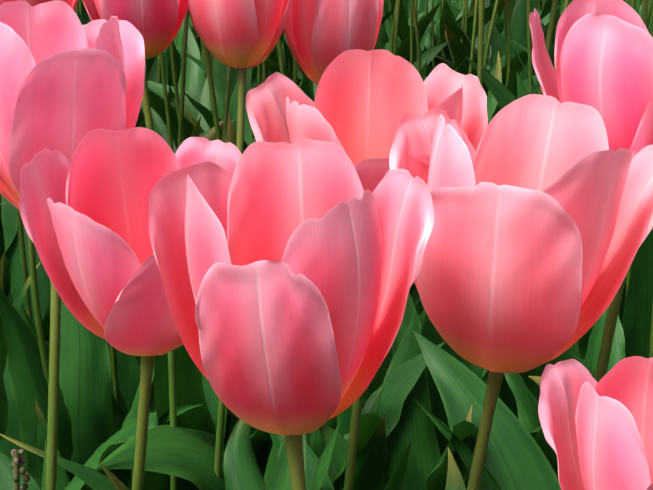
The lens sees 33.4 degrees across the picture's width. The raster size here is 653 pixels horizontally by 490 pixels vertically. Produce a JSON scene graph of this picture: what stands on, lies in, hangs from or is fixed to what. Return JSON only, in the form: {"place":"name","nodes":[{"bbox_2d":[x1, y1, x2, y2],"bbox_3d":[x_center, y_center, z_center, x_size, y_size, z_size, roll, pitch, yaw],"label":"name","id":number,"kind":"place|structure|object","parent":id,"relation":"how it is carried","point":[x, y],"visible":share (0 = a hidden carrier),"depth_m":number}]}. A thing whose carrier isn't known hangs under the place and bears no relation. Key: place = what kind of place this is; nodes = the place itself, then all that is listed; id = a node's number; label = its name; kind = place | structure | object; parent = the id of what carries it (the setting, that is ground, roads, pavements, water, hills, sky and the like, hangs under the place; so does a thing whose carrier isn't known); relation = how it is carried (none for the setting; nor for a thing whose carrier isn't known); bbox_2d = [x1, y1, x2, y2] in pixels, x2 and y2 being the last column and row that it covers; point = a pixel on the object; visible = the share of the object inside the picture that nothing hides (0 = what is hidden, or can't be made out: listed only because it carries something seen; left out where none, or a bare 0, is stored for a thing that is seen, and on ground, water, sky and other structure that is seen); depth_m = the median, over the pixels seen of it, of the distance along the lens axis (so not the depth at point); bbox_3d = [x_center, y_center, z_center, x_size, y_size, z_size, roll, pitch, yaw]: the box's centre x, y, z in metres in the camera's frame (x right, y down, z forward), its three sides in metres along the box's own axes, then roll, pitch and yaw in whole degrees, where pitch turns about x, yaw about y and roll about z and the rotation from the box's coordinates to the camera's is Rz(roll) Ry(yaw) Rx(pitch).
{"place":"outdoors","nodes":[
{"label":"outdoors","id":0,"kind":"place"},
{"label":"ground","id":1,"kind":"structure","parent":0,"visible":0},
{"bbox_2d":[10,449,29,489],"bbox_3d":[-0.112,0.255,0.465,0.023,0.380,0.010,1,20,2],"label":"spent muscari spike","id":2,"kind":"object","parent":1,"relation":"on","point":[16,467],"visible":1,"depth_m":0.40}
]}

